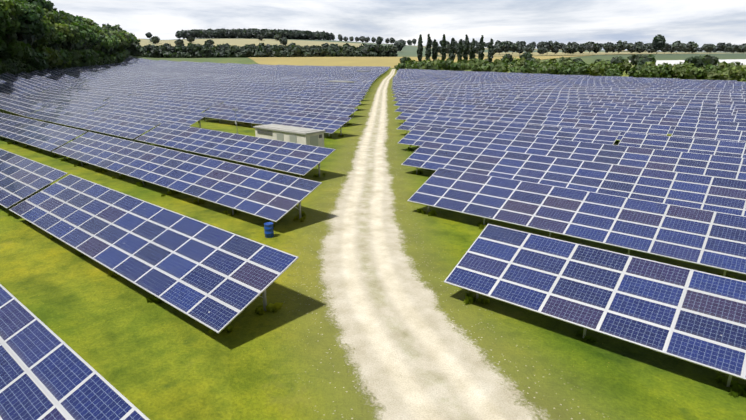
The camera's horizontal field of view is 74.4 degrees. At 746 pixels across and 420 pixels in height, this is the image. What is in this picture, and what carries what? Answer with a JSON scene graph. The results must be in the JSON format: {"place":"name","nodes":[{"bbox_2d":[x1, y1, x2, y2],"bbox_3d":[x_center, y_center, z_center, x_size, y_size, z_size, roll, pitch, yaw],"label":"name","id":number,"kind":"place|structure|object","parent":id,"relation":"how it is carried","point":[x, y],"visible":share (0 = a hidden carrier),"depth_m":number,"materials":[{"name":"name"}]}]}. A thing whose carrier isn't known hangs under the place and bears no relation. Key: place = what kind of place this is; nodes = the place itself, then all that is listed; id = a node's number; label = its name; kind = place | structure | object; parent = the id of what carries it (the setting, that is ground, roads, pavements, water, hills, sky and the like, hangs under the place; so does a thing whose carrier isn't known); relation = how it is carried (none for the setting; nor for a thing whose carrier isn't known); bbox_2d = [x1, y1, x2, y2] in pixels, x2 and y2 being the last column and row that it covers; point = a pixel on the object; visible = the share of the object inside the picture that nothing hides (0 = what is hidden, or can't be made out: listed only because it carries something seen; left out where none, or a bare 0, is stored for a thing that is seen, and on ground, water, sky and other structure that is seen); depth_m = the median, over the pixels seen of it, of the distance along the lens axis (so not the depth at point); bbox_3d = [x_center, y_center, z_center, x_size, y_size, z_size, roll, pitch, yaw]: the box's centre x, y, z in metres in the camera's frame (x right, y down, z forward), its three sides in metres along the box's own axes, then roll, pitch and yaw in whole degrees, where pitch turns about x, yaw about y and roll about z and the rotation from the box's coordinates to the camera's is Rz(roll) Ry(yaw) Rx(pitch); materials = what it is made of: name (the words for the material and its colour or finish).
{"place":"outdoors","nodes":[
{"label":"outdoors","id":0,"kind":"place"},
{"bbox_2d":[139,39,362,47],"bbox_3d":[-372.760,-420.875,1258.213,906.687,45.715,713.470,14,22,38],"label":"distant field","id":1,"kind":"structure","parent":0,"point":[231,42],"depth_m":1301.61,"materials":[{"name":"beige plant"}]},
{"bbox_2d":[0,37,745,419],"bbox_3d":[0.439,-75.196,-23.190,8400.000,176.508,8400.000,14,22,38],"label":"ground","id":2,"kind":"structure","parent":0,"point":[136,349],"depth_m":19.00,"materials":[{"name":"green plant"}]},
{"bbox_2d":[0,0,140,74],"bbox_3d":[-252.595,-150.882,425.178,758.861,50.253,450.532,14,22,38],"label":"wood trees","id":3,"kind":"object","parent":2,"relation":"on","point":[50,25],"depth_m":225.10,"materials":[{"name":"green plant"}]},
{"bbox_2d":[232,108,238,133],"bbox_3d":[-18.032,-11.672,64.872,1.070,3.460,0.304,14,22,38],"label":"monitoring pole","id":4,"kind":"object","parent":2,"relation":"on","point":[236,119],"visible":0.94,"depth_m":64.74,"materials":[{"name":"metal"}]},
{"bbox_2d":[264,222,273,237],"bbox_3d":[-5.817,1.125,27.489,0.524,0.800,0.524,14,22,38],"label":"blue barrel","id":5,"kind":"object","parent":2,"relation":"on","point":[268,230],"visible":1,"depth_m":27.31,"materials":[{"name":"blue plastic"}]},
{"bbox_2d":[253,124,325,146],"bbox_3d":[-9.314,-7.838,54.408,8.680,2.490,2.880,14,22,38],"label":"transformer cabin","id":6,"kind":"object","parent":2,"relation":"on","point":[305,136],"visible":0.69,"depth_m":52.62,"materials":[{"name":"grey concrete"}]},
{"bbox_2d":[328,81,354,82],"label":"transformer cabin","id":7,"kind":"object","parent":2,"relation":"on","point":[343,81],"visible":0.12,"depth_m":156.54,"materials":[{"name":"grey"}]},
{"bbox_2d":[2,72,731,386],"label":"panel support posts","id":8,"kind":"object","parent":2,"relation":"on","point":[477,297],"visible":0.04,"depth_m":31.42,"materials":[{"name":"metal"}]},
{"bbox_2d":[0,56,745,419],"bbox_3d":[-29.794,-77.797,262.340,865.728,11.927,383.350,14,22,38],"label":"solar tables","id":9,"kind":"object","parent":8,"relation":"on","point":[542,152],"visible":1,"depth_m":31.80,"materials":[{"name":"blue glass"}]},
{"bbox_2d":[1,122,745,397],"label":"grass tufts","id":10,"kind":"object","parent":2,"relation":"on","point":[736,389],"visible":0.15,"depth_m":22.39,"materials":[{"name":"green plant"}]},
{"bbox_2d":[127,28,745,57],"bbox_3d":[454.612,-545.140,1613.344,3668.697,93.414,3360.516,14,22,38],"label":"distant tree line","id":11,"kind":"object","parent":2,"relation":"on","point":[207,49],"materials":[{"name":"green plant"}]},
{"bbox_2d":[400,34,532,65],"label":"poplar trees","id":12,"kind":"object","parent":2,"relation":"on","point":[463,52],"visible":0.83,"depth_m":490.09,"materials":[{"name":"green plant"}]},
{"bbox_2d":[394,54,745,81],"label":"boundary hedge","id":13,"kind":"object","parent":2,"relation":"on","point":[646,67],"depth_m":262.53,"materials":[{"name":"green plant"}]},
{"bbox_2d":[629,59,745,65],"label":"poly tunnels","id":14,"kind":"object","parent":2,"relation":"on","point":[743,61],"visible":0.19,"depth_m":538.04,"materials":[{"name":"grey plastic"}]},
{"bbox_2d":[46,0,745,49],"label":"sky","id":15,"kind":"structure","parent":0,"point":[702,22],"materials":[{"name":"grey"}]},
{"bbox_2d":[248,55,590,67],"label":"crop field","id":16,"kind":"structure","parent":0,"point":[391,62],"depth_m":607.14,"materials":[{"name":"beige plant"}]},
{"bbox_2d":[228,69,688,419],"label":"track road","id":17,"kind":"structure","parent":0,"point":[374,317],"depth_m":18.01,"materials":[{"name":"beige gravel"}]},
{"bbox_2d":[438,52,722,56],"bbox_3d":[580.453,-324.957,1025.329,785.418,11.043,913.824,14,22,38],"label":"crop field","id":18,"kind":"structure","parent":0,"point":[547,53],"depth_m":974.50,"materials":[{"name":"beige plant"}]}
]}

